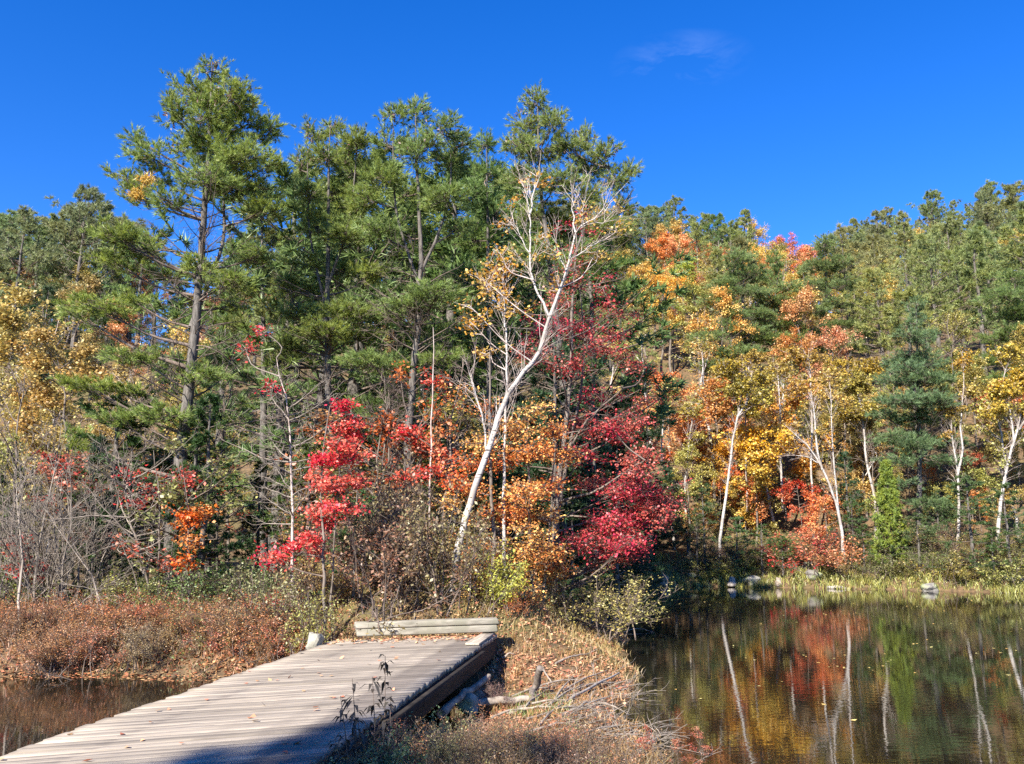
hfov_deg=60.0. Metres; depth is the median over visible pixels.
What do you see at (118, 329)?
maple tree
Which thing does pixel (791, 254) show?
maple tree
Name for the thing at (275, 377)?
spruce tree
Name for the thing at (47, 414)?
maple tree
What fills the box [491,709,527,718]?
driftwood branch
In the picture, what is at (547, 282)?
pine tree
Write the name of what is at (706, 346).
birch tree
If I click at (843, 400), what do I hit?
maple tree
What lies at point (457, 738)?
weed
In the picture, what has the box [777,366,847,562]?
birch tree
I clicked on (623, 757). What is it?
weed
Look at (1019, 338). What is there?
maple tree
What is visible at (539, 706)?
driftwood branch
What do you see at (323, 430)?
young tree
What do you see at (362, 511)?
brown shrub
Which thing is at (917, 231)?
maple tree
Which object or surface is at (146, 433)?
bare tree
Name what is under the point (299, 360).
pine tree
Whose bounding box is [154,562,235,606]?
green shrub
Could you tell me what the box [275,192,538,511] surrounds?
pine tree
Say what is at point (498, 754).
weed
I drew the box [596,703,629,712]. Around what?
driftwood branch
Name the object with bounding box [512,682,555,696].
driftwood branch
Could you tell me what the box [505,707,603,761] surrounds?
weed
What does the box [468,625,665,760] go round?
marsh grass
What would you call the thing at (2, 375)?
birch tree
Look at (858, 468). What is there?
undergrowth sapling
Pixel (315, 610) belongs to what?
shrub
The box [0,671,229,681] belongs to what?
stream leaves
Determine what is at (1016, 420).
hemlock tree
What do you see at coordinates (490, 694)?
weed clump
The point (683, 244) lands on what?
maple tree
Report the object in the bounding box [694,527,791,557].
bank shrub
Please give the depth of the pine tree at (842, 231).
72.75 m
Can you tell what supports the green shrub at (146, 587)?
on the ground at (788, 525)
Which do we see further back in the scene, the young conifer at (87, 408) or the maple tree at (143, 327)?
the maple tree at (143, 327)
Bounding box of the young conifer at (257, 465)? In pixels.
[225,460,285,587]
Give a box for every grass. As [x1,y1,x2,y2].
[0,587,351,675]
[331,570,644,674]
[348,726,680,763]
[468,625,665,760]
[491,689,577,717]
[636,548,1023,593]
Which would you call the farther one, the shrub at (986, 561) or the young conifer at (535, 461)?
the shrub at (986, 561)
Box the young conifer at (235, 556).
[112,443,238,575]
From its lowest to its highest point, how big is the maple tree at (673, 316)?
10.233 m
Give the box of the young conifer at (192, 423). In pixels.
[132,411,228,598]
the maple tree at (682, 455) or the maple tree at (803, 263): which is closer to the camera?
the maple tree at (682, 455)
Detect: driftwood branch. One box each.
[437,674,490,718]
[478,695,528,706]
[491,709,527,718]
[507,700,566,713]
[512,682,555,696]
[517,688,581,707]
[520,693,541,712]
[527,705,588,719]
[533,715,595,731]
[536,701,576,726]
[540,677,578,686]
[544,674,586,708]
[554,670,577,698]
[555,646,596,663]
[561,688,606,716]
[562,656,606,691]
[569,672,619,697]
[576,661,614,689]
[576,720,621,735]
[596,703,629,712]
[627,715,665,756]
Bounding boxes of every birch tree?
[0,312,43,423]
[0,353,54,442]
[0,418,74,479]
[4,379,101,559]
[7,298,94,524]
[29,367,71,488]
[84,367,166,559]
[159,316,210,427]
[447,146,641,592]
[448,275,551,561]
[455,241,534,582]
[596,340,630,395]
[613,386,653,485]
[615,312,661,448]
[649,377,711,555]
[665,333,726,465]
[688,341,720,399]
[693,262,730,333]
[696,250,724,281]
[709,351,780,567]
[736,342,828,534]
[737,291,754,344]
[737,409,794,534]
[762,254,795,318]
[763,352,808,498]
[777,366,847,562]
[822,355,892,538]
[933,347,984,547]
[964,384,1023,536]
[972,341,1023,541]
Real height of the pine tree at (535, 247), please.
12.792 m
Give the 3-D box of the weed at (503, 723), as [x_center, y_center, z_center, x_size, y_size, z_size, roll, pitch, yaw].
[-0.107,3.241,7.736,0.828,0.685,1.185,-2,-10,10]
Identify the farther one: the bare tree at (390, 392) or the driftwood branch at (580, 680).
the bare tree at (390, 392)
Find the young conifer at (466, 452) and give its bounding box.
[376,380,516,546]
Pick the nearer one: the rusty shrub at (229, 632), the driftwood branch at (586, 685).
the driftwood branch at (586, 685)
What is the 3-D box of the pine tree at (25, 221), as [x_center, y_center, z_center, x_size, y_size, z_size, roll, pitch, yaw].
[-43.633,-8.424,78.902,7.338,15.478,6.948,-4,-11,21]
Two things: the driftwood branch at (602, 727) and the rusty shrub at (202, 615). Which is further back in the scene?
the rusty shrub at (202, 615)
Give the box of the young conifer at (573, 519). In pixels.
[544,468,611,610]
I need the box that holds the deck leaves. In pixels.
[0,634,495,760]
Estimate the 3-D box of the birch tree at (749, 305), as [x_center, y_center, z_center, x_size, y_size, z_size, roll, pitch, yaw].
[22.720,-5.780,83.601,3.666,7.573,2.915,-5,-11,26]
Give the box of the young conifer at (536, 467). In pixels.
[497,338,644,589]
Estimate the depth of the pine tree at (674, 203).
117.07 m
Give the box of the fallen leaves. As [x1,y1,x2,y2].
[225,568,634,686]
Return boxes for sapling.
[0,433,67,542]
[0,450,112,600]
[21,419,217,605]
[38,501,67,571]
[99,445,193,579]
[123,433,257,594]
[136,472,213,560]
[161,464,222,615]
[197,489,228,570]
[201,456,257,565]
[211,323,368,615]
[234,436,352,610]
[249,501,297,569]
[259,394,375,643]
[280,478,315,572]
[381,329,459,575]
[685,396,725,429]
[691,451,719,496]
[692,471,748,537]
[711,462,768,533]
[721,449,783,492]
[729,465,785,543]
[759,372,819,444]
[783,397,837,463]
[783,464,824,503]
[801,488,846,540]
[804,405,826,435]
[805,384,835,435]
[805,412,847,470]
[812,355,855,403]
[813,355,860,374]
[819,471,871,537]
[823,393,878,453]
[838,384,887,446]
[840,440,893,507]
[841,402,867,439]
[851,471,877,504]
[851,480,878,513]
[858,490,900,529]
[865,386,912,452]
[870,383,897,436]
[892,444,925,503]
[912,454,939,486]
[922,480,975,529]
[935,466,1003,532]
[936,349,988,416]
[953,375,984,405]
[955,487,988,526]
[965,486,996,530]
[966,378,1023,433]
[970,409,1007,456]
[971,437,1023,482]
[988,338,1011,367]
[988,484,1023,537]
[990,431,1023,497]
[993,445,1022,482]
[1001,381,1023,430]
[1003,395,1023,420]
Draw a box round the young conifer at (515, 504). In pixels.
[479,437,551,566]
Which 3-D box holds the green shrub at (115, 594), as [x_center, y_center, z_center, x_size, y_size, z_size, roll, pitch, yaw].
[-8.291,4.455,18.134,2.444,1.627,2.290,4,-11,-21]
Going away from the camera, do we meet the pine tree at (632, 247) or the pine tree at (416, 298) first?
the pine tree at (416, 298)
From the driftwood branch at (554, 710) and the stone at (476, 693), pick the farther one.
the stone at (476, 693)
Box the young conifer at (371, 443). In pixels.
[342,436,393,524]
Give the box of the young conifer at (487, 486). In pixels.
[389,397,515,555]
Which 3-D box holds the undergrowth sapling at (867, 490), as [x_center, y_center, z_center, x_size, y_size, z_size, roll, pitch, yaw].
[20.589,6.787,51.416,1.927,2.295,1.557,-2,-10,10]
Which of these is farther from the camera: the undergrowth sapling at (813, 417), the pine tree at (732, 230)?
the pine tree at (732, 230)
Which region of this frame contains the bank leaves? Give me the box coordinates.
[0,595,345,677]
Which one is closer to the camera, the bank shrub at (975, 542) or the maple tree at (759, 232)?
the bank shrub at (975, 542)
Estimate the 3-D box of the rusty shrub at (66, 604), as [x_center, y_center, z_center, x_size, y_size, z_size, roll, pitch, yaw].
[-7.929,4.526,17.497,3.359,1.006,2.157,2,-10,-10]
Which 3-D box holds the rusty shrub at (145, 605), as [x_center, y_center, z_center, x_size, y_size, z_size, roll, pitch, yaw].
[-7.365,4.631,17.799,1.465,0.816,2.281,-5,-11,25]
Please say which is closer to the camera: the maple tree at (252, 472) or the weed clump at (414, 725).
the weed clump at (414, 725)
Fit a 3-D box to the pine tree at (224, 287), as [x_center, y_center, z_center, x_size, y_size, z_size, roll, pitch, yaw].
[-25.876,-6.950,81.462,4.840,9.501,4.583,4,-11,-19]
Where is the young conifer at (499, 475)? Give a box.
[439,428,535,552]
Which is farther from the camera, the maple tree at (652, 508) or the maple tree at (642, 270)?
the maple tree at (642, 270)
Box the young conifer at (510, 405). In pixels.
[461,387,567,560]
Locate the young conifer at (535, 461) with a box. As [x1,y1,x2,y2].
[516,421,551,566]
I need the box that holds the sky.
[0,0,1023,350]
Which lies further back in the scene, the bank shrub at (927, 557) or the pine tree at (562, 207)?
the pine tree at (562, 207)
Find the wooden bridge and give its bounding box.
[0,632,496,763]
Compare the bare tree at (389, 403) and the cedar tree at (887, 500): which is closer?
the bare tree at (389, 403)
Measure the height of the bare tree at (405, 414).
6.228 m
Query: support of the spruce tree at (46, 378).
on the ground at (788, 525)
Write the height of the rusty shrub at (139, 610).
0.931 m
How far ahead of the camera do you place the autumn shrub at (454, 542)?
20.58 m
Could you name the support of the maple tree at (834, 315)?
on the ground at (788, 525)
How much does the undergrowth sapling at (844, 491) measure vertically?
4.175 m
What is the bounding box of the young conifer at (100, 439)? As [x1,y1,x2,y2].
[50,435,128,607]
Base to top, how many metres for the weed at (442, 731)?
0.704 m
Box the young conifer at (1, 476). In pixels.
[0,438,21,598]
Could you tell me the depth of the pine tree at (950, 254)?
70.06 m
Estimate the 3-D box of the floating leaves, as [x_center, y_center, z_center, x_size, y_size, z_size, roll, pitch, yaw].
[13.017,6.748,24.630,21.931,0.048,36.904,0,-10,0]
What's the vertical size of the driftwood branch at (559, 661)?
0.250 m
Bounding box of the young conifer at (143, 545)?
[112,500,157,579]
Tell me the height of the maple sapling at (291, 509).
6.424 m
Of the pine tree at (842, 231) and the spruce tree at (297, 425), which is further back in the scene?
the pine tree at (842, 231)
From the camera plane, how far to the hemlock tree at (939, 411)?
58.72 m
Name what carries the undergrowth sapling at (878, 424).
on the ground at (788, 525)
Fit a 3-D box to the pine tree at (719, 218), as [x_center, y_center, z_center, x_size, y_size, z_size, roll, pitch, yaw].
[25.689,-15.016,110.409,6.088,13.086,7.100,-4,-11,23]
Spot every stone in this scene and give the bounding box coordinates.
[305,632,324,649]
[456,693,478,714]
[473,689,484,698]
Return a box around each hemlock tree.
[310,473,389,597]
[674,516,716,574]
[679,480,728,561]
[696,360,724,398]
[712,516,758,573]
[738,523,791,576]
[771,536,805,577]
[792,409,810,442]
[822,389,847,443]
[834,500,874,554]
[847,527,885,572]
[886,511,946,573]
[921,490,957,549]
[924,383,966,431]
[924,472,1004,572]
[968,481,1023,571]
[971,527,1018,579]
[997,397,1023,447]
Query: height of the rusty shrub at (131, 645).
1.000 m
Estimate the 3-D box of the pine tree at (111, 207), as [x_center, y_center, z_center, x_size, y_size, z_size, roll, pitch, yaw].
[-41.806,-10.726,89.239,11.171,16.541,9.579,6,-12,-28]
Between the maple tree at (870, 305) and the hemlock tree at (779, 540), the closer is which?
the hemlock tree at (779, 540)
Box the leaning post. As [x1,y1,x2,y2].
[528,665,543,700]
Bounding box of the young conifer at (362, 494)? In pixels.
[339,463,384,566]
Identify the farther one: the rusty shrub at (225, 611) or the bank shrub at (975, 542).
the bank shrub at (975, 542)
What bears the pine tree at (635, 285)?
on the ground at (788, 525)
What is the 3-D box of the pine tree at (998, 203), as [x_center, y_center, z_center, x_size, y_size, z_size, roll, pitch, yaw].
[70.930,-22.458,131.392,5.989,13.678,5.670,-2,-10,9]
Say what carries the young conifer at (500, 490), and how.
on the ground at (788, 525)
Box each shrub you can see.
[0,410,143,625]
[0,413,197,610]
[0,443,140,621]
[0,547,80,604]
[0,557,45,622]
[0,569,80,601]
[0,579,57,606]
[0,586,94,625]
[0,598,104,651]
[0,601,34,623]
[0,605,52,646]
[0,614,150,680]
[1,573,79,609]
[2,448,171,610]
[2,596,70,614]
[6,620,117,673]
[8,587,203,640]
[10,599,77,638]
[12,627,86,675]
[20,597,72,631]
[20,620,113,663]
[29,602,129,641]
[38,561,168,618]
[44,595,158,656]
[58,597,129,637]
[63,564,115,611]
[67,582,192,628]
[76,562,149,608]
[81,615,141,644]
[86,592,198,641]
[93,613,208,672]
[101,561,204,623]
[101,592,196,641]
[108,594,165,610]
[117,603,183,641]
[126,592,210,639]
[131,546,242,665]
[131,607,204,652]
[136,564,207,598]
[146,593,217,632]
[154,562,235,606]
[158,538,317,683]
[158,592,217,624]
[159,604,217,642]
[160,597,334,655]
[164,616,256,653]
[170,572,227,613]
[175,587,332,622]
[178,599,257,643]
[181,610,254,649]
[184,594,289,642]
[193,593,313,653]
[193,605,250,625]
[201,602,277,653]
[202,586,306,621]
[202,630,277,648]
[203,542,286,609]
[207,611,306,664]
[211,566,284,602]
[212,615,289,653]
[217,561,302,612]
[242,583,280,620]
[244,632,304,664]
[254,492,431,604]
[260,523,392,618]
[266,557,326,613]
[269,572,354,654]
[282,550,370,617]
[291,523,375,637]
[300,445,479,618]
[305,487,508,635]
[307,450,453,588]
[324,495,419,584]
[345,474,540,642]
[348,475,501,590]
[393,526,483,581]
[400,514,463,582]
[410,520,496,575]
[421,521,532,587]
[432,540,531,617]
[447,558,487,603]
[466,523,529,579]
[502,592,533,620]
[512,562,682,642]
[546,591,576,617]
[680,547,760,574]
[684,542,758,570]
[692,540,738,557]
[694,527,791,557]
[699,560,744,580]
[707,540,758,556]
[744,541,772,565]
[745,532,813,558]
[757,525,839,574]
[762,531,807,553]
[767,546,847,570]
[780,529,861,549]
[792,531,867,575]
[797,535,830,552]
[813,547,854,573]
[821,523,865,552]
[821,554,863,576]
[846,547,903,578]
[858,534,953,555]
[860,519,957,555]
[867,556,925,578]
[890,544,970,570]
[893,530,939,553]
[898,550,995,585]
[904,518,989,552]
[935,533,1017,566]
[937,536,989,568]
[939,529,1019,561]
[947,532,979,549]
[956,532,1023,564]
[959,537,1023,567]
[963,559,1002,575]
[974,550,1023,586]
[976,533,1023,555]
[980,539,1023,573]
[992,533,1023,544]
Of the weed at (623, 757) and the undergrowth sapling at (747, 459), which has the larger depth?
the undergrowth sapling at (747, 459)
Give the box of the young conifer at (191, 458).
[114,407,267,594]
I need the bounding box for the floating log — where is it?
[827,585,846,588]
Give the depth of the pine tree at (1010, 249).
63.05 m
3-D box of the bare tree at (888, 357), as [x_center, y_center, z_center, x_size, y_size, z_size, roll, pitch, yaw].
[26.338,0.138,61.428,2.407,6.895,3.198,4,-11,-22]
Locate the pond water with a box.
[0,586,1023,763]
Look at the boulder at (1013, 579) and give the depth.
40.59 m
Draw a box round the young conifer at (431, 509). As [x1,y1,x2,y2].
[415,481,443,527]
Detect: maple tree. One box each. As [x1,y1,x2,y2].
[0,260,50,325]
[0,280,86,548]
[0,323,120,579]
[0,371,71,576]
[3,426,85,550]
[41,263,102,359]
[52,272,113,406]
[60,416,141,553]
[78,344,139,443]
[89,421,159,547]
[102,299,146,378]
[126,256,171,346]
[140,313,150,328]
[151,331,215,406]
[151,386,236,486]
[155,331,202,396]
[185,260,219,335]
[199,293,252,391]
[210,430,271,561]
[221,433,251,542]
[362,408,395,491]
[368,322,393,351]
[374,319,410,353]
[428,332,594,608]
[508,205,698,603]
[523,275,545,334]
[552,308,583,350]
[593,248,635,288]
[595,291,631,346]
[615,238,633,277]
[616,221,638,278]
[616,248,642,319]
[622,256,670,358]
[637,265,696,375]
[637,270,676,371]
[638,367,698,488]
[642,230,675,293]
[647,264,674,349]
[648,269,700,375]
[651,217,687,269]
[660,231,692,306]
[660,441,718,557]
[663,374,764,537]
[663,397,777,508]
[665,268,686,338]
[669,256,703,343]
[670,275,722,390]
[677,504,719,549]
[680,271,705,344]
[681,280,725,380]
[683,283,758,425]
[690,240,711,274]
[691,432,778,534]
[703,372,780,463]
[709,417,800,545]
[720,246,736,292]
[732,281,791,371]
[740,239,772,304]
[745,216,768,249]
[747,393,839,520]
[749,239,781,284]
[754,280,819,398]
[758,253,782,301]
[759,232,800,279]
[764,327,820,445]
[767,238,796,269]
[769,476,825,545]
[777,281,836,413]
[778,257,797,283]
[781,252,798,263]
[782,244,818,273]
[784,270,821,372]
[786,266,809,279]
[794,244,818,273]
[797,256,815,277]
[804,325,866,435]
[807,375,868,481]
[809,271,845,343]
[827,245,867,336]
[832,265,872,364]
[836,417,883,520]
[859,263,884,347]
[862,243,901,324]
[863,265,912,375]
[899,227,934,285]
[926,310,982,400]
[946,446,986,503]
[953,356,1008,468]
[959,239,996,334]
[988,229,1023,287]
[1008,321,1023,406]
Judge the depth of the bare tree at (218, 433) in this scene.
24.08 m
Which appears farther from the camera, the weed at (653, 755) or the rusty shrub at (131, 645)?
the rusty shrub at (131, 645)
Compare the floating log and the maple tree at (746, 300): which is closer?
the floating log
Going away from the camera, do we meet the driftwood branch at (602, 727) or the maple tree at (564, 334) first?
the driftwood branch at (602, 727)
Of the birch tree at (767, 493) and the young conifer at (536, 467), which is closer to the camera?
the young conifer at (536, 467)
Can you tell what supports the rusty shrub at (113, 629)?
on the ground at (788, 525)
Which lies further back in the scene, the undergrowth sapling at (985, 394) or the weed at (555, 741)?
the undergrowth sapling at (985, 394)
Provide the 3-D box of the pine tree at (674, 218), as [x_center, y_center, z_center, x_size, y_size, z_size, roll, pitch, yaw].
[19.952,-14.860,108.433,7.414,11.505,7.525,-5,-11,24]
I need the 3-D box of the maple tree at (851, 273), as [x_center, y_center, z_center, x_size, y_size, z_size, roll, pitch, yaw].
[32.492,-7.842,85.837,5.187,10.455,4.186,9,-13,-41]
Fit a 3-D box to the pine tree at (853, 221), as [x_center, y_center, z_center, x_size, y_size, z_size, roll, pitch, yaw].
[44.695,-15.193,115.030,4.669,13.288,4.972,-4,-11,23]
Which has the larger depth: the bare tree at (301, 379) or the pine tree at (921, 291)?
the pine tree at (921, 291)
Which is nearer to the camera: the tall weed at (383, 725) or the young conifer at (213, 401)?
the tall weed at (383, 725)
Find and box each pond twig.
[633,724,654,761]
[669,737,688,763]
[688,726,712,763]
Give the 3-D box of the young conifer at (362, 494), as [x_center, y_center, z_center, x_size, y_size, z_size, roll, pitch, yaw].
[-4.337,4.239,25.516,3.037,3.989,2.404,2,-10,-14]
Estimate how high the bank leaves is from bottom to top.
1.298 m
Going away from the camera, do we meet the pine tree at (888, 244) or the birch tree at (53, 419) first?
the birch tree at (53, 419)
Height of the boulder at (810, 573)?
0.559 m
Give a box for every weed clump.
[310,738,434,763]
[328,747,381,763]
[329,729,417,763]
[344,725,429,763]
[367,718,455,763]
[372,705,465,759]
[476,675,514,707]
[509,735,587,761]
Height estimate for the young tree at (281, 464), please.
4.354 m
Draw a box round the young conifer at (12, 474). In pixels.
[0,467,72,587]
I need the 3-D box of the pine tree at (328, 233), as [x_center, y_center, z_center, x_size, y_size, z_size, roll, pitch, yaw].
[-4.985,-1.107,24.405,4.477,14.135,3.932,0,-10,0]
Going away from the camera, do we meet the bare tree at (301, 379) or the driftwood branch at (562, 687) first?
the driftwood branch at (562, 687)
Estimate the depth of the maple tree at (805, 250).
115.24 m
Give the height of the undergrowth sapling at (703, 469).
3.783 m
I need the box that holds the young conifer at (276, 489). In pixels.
[262,423,351,592]
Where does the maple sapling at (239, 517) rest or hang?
on the ground at (788, 525)
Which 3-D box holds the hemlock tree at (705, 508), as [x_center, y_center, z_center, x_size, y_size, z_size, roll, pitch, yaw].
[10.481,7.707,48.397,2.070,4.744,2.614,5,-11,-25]
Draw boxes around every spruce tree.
[2,294,23,366]
[3,370,65,549]
[4,303,37,373]
[9,285,72,409]
[31,297,65,375]
[46,349,85,444]
[71,314,107,400]
[79,280,117,365]
[131,314,150,341]
[141,297,163,344]
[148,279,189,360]
[161,291,185,347]
[216,340,257,397]
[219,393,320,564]
[238,417,301,563]
[258,332,291,414]
[495,369,619,579]
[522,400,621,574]
[524,392,611,579]
[566,414,666,604]
[567,397,657,588]
[567,429,653,609]
[568,381,653,576]
[573,411,666,587]
[577,432,669,623]
[601,445,652,572]
[614,395,675,552]
[617,383,684,537]
[627,408,692,556]
[825,449,874,547]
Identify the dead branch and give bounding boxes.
[357,592,380,632]
[358,591,401,629]
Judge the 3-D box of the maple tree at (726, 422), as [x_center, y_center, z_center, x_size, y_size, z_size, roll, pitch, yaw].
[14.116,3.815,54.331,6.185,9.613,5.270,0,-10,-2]
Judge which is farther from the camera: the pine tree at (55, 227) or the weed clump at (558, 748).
the pine tree at (55, 227)
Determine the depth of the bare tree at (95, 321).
75.60 m
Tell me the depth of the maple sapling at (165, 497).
18.58 m
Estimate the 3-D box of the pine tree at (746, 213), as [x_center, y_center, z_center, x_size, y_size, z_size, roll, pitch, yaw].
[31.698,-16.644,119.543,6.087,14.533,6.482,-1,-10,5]
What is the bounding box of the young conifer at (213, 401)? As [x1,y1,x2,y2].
[140,390,256,600]
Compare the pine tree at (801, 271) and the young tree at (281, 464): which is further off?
the pine tree at (801, 271)
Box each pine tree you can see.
[0,204,71,366]
[0,209,34,279]
[0,209,46,329]
[0,216,23,272]
[0,223,69,350]
[0,228,12,304]
[2,228,29,315]
[20,212,72,324]
[20,215,59,327]
[21,207,118,349]
[29,240,97,340]
[33,243,86,326]
[39,183,121,351]
[44,197,156,341]
[48,51,294,609]
[69,252,107,344]
[71,211,158,347]
[97,218,172,340]
[99,237,182,375]
[105,244,137,341]
[114,228,150,341]
[119,350,201,553]
[128,144,417,577]
[141,252,176,348]
[161,290,259,570]
[163,283,190,341]
[171,131,511,531]
[180,214,428,529]
[195,331,260,420]
[202,202,318,572]
[202,271,214,340]
[206,259,253,330]
[211,237,241,317]
[214,232,255,305]
[217,228,269,333]
[240,299,272,374]
[254,114,402,520]
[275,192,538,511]
[284,267,313,382]
[298,352,343,506]
[308,148,601,530]
[327,92,486,525]
[374,242,396,341]
[390,160,628,531]
[420,125,543,551]
[425,414,471,522]
[462,368,516,431]
[470,218,696,605]
[478,79,643,596]
[507,214,559,334]
[532,242,560,358]
[553,199,567,250]
[561,201,578,256]
[567,278,623,347]
[582,201,618,269]
[583,289,640,391]
[601,277,660,408]
[620,213,645,278]
[628,204,669,266]
[632,211,669,262]
[634,205,659,268]
[639,206,676,266]
[650,195,698,264]
[652,215,704,269]
[677,220,710,314]
[684,216,706,281]
[686,245,780,404]
[690,219,716,278]
[693,212,723,264]
[696,220,758,336]
[700,247,741,358]
[702,211,746,263]
[708,227,746,271]
[708,235,776,405]
[737,209,755,301]
[740,249,818,392]
[790,231,889,398]
[797,263,822,341]
[806,223,890,373]
[828,237,859,319]
[833,242,869,334]
[838,263,918,414]
[846,232,866,293]
[847,217,867,311]
[851,229,874,249]
[855,233,905,353]
[857,219,879,288]
[860,237,905,301]
[864,209,905,303]
[866,206,906,288]
[866,286,962,484]
[874,210,935,331]
[878,215,903,275]
[884,228,902,303]
[886,221,937,296]
[890,227,981,392]
[892,215,1006,375]
[902,242,941,347]
[902,251,956,330]
[907,188,958,284]
[914,207,940,271]
[928,244,990,378]
[937,257,977,349]
[938,219,964,243]
[944,225,999,318]
[944,230,964,295]
[948,200,963,230]
[953,227,1005,377]
[954,227,1022,351]
[955,215,966,260]
[956,186,1013,294]
[961,207,972,232]
[962,201,1006,306]
[964,179,1014,266]
[967,263,1023,432]
[971,220,996,299]
[972,192,1008,230]
[976,209,1023,321]
[982,180,1023,262]
[987,200,1023,306]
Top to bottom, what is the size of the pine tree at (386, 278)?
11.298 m
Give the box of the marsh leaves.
[482,667,642,755]
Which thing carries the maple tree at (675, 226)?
on the ground at (788, 525)
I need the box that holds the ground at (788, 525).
[0,277,1023,754]
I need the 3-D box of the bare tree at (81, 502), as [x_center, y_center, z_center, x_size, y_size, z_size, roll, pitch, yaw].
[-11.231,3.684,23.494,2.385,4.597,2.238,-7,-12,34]
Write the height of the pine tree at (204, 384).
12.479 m
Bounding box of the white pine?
[852,294,984,558]
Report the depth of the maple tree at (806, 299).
65.99 m
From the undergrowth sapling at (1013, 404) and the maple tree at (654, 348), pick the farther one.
the maple tree at (654, 348)
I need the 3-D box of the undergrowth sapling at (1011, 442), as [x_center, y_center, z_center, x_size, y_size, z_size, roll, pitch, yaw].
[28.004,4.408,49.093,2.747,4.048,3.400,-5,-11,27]
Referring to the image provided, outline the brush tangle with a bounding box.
[524,659,719,763]
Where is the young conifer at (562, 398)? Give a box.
[506,388,617,607]
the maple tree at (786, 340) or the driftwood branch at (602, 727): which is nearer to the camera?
the driftwood branch at (602, 727)
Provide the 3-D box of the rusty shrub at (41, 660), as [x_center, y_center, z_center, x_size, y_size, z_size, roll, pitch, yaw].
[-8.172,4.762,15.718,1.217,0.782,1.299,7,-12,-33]
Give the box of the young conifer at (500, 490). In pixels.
[464,462,535,559]
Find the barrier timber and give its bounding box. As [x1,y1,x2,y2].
[354,617,498,636]
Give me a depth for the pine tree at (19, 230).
103.63 m
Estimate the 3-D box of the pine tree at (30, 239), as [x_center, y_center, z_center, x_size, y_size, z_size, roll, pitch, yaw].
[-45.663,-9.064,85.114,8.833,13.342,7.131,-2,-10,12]
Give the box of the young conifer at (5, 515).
[0,487,37,605]
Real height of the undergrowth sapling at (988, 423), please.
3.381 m
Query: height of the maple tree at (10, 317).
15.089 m
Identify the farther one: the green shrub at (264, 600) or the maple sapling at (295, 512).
the maple sapling at (295, 512)
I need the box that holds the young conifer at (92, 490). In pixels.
[60,479,129,591]
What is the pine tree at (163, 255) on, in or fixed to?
on the ground at (788, 525)
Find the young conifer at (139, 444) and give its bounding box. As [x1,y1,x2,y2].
[76,436,160,585]
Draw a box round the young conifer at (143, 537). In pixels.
[112,479,162,594]
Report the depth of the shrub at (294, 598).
16.41 m
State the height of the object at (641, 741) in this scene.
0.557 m
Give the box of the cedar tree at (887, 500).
[864,459,913,574]
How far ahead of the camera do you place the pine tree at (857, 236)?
110.71 m
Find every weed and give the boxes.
[327,678,370,763]
[357,654,396,761]
[357,715,458,758]
[359,711,519,763]
[365,706,535,762]
[372,711,539,759]
[373,715,496,763]
[407,707,530,743]
[415,704,495,741]
[436,714,517,759]
[437,739,496,763]
[444,722,562,763]
[455,713,539,763]
[455,729,567,763]
[457,729,522,763]
[458,733,518,762]
[459,721,539,763]
[462,709,605,763]
[471,723,560,762]
[482,708,613,763]
[489,703,577,763]
[494,719,556,748]
[497,734,635,763]
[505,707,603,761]
[529,724,608,763]
[551,742,600,763]
[563,709,641,763]
[580,726,673,763]
[581,737,640,763]
[604,750,644,763]
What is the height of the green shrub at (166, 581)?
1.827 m
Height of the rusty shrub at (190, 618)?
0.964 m
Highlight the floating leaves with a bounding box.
[673,590,1021,719]
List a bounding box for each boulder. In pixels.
[687,573,699,577]
[740,575,760,586]
[796,561,813,568]
[805,570,822,580]
[831,559,851,574]
[921,583,938,590]
[1003,575,1023,583]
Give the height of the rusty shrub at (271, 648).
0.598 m
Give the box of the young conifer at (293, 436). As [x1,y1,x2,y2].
[261,422,358,587]
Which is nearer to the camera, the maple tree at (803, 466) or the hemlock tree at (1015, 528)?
the hemlock tree at (1015, 528)
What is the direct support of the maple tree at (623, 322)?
on the ground at (788, 525)
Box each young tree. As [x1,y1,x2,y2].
[248,447,333,561]
[266,447,376,573]
[272,437,347,577]
[274,409,396,549]
[278,492,344,596]
[285,460,349,565]
[344,360,463,576]
[362,429,444,526]
[392,397,507,537]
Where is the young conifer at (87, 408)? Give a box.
[20,385,178,594]
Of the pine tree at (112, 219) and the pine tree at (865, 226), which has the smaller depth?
the pine tree at (112, 219)
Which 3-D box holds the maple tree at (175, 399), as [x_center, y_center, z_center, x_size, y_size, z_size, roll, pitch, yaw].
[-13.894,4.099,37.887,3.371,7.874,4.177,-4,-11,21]
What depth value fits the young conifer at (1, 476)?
21.46 m
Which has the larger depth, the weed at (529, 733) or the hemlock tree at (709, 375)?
the hemlock tree at (709, 375)
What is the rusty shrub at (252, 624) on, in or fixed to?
on the ground at (788, 525)
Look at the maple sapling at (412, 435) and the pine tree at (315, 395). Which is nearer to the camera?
the maple sapling at (412, 435)
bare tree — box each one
[0,365,76,618]
[45,449,126,571]
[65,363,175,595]
[78,375,171,576]
[80,285,109,345]
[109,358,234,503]
[129,308,164,401]
[144,303,151,339]
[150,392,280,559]
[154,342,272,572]
[291,362,315,404]
[329,386,418,514]
[331,374,433,560]
[342,428,402,520]
[350,368,428,501]
[362,348,467,487]
[383,367,472,506]
[393,352,516,537]
[846,427,905,513]
[872,336,902,427]
[921,310,969,437]
[933,309,971,357]
[952,277,998,355]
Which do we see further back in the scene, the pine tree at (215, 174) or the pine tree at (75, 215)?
the pine tree at (75, 215)
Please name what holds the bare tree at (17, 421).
on the ground at (788, 525)
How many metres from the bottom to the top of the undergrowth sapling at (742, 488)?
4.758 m

